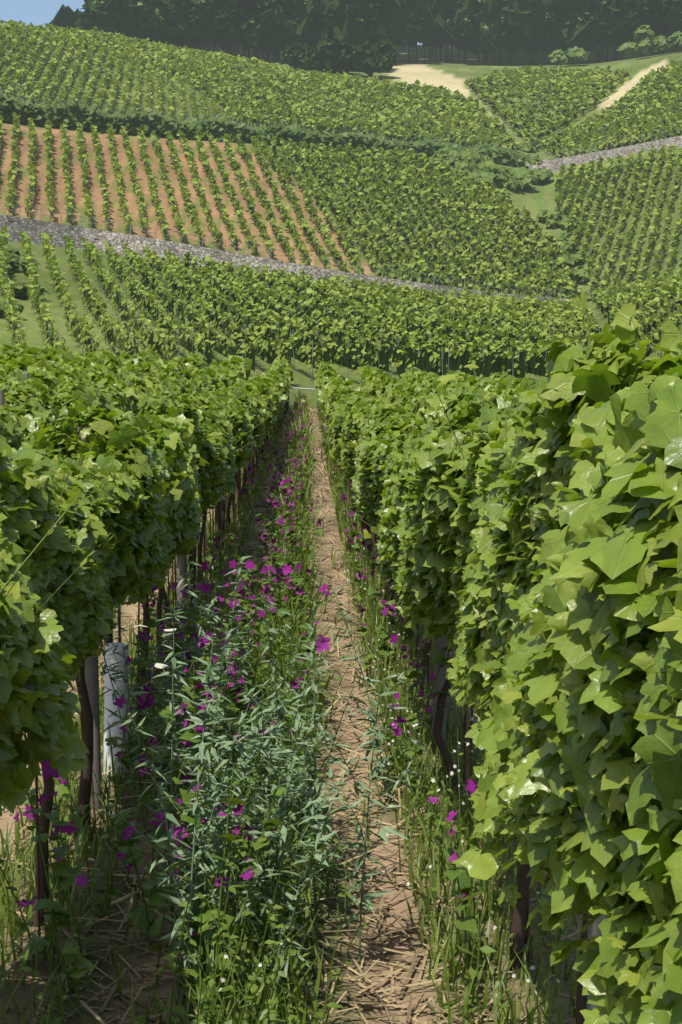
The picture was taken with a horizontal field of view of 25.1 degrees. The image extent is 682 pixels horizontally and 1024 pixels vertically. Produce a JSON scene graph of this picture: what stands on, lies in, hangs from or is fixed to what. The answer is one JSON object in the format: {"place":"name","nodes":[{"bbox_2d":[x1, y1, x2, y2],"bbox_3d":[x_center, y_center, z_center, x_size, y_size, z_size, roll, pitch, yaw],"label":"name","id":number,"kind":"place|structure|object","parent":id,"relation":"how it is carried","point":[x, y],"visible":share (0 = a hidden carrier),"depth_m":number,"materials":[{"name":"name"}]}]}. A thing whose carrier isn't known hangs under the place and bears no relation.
{"place":"outdoors","nodes":[
{"label":"outdoors","id":0,"kind":"place"},
{"bbox_2d":[0,0,421,44],"label":"sky","id":1,"kind":"structure","parent":0,"point":[37,12],"materials":[{"name":"blue"}]},
{"bbox_2d":[0,342,535,459],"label":"vine leaves","id":2,"kind":"object","parent":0,"point":[232,369],"visible":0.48,"depth_m":40.67,"materials":[{"name":"green plant"}]},
{"bbox_2d":[0,309,630,738],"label":"vine shoots","id":3,"kind":"object","parent":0,"point":[228,447],"visible":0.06,"depth_m":4.93,"materials":[{"name":"green plant"}]},
{"bbox_2d":[0,321,681,1023],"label":"vine leaves","id":4,"kind":"object","parent":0,"point":[546,577],"visible":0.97,"depth_m":3.36,"materials":[{"name":"green plant"}]},
{"bbox_2d":[0,26,681,1023],"bbox_3d":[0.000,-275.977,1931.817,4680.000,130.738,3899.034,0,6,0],"label":"ground","id":5,"kind":"structure","parent":0,"point":[454,74],"depth_m":93.34,"materials":[{"name":"brown soil"}]},
{"bbox_2d":[103,643,128,779],"bbox_3d":[-1.127,1.010,7.685,0.134,0.703,0.120,0,6,0],"label":"grow tube","id":6,"kind":"object","parent":5,"relation":"on","point":[108,700],"visible":0.46,"depth_m":7.63,"materials":[{"name":"white plastic"}]},
{"bbox_2d":[13,392,485,939],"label":"purple flowers","id":7,"kind":"object","parent":5,"relation":"on","point":[181,828],"visible":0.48,"depth_m":7.67,"materials":[{"name":"purple plant"}]},
{"bbox_2d":[0,93,529,166],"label":"hedge","id":8,"kind":"object","parent":5,"relation":"on","point":[71,114],"depth_m":232.79,"materials":[{"name":"green plant"}]},
{"bbox_2d":[99,554,454,1013],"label":"leafy weeds","id":9,"kind":"object","parent":5,"relation":"on","point":[306,786],"visible":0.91,"depth_m":5.56,"materials":[{"name":"green plant"}]},
{"bbox_2d":[35,435,529,973],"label":"vine trunks","id":10,"kind":"object","parent":5,"relation":"on","point":[525,939],"visible":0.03,"depth_m":7.83,"materials":[{"name":"brown wood"}]},
{"bbox_2d":[0,404,578,1023],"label":"straw","id":11,"kind":"object","parent":5,"relation":"on","point":[378,912],"visible":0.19,"depth_m":6.01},
{"bbox_2d":[29,542,571,990],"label":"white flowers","id":12,"kind":"object","parent":5,"relation":"on","point":[158,665],"visible":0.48,"depth_m":6.15,"materials":[{"name":"plant"}]},
{"bbox_2d":[0,364,604,1016],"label":"posts","id":13,"kind":"object","parent":5,"relation":"on","point":[92,673],"depth_m":7.13,"materials":[{"name":"wood"}]},
{"bbox_2d":[0,292,639,647],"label":"vine leaves","id":14,"kind":"object","parent":5,"relation":"on","point":[376,425],"visible":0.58,"depth_m":13.08,"materials":[{"name":"green plant"}]},
{"bbox_2d":[0,387,656,1023],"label":"weeds","id":15,"kind":"object","parent":5,"relation":"on","point":[442,869],"visible":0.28,"depth_m":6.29,"materials":[{"name":"green plant"}]},
{"bbox_2d":[0,89,678,296],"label":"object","id":16,"kind":"object","parent":5,"relation":"on","point":[501,288],"depth_m":176.92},
{"bbox_2d":[0,46,680,380],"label":"posts","id":17,"kind":"object","parent":5,"relation":"on","point":[326,257],"visible":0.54,"depth_m":133.14,"materials":[{"name":"wood"}]},
{"bbox_2d":[0,25,681,315],"bbox_3d":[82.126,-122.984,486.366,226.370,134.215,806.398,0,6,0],"label":"bushes","id":18,"kind":"object","parent":5,"relation":"on","point":[483,168],"visible":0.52,"depth_m":258.89,"materials":[{"name":"green plant"}]},
{"bbox_2d":[0,136,681,303],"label":"stone walls","id":19,"kind":"structure","parent":5,"relation":"on","point":[32,228],"depth_m":163.85,"materials":[{"name":"grey stone"}]}
]}

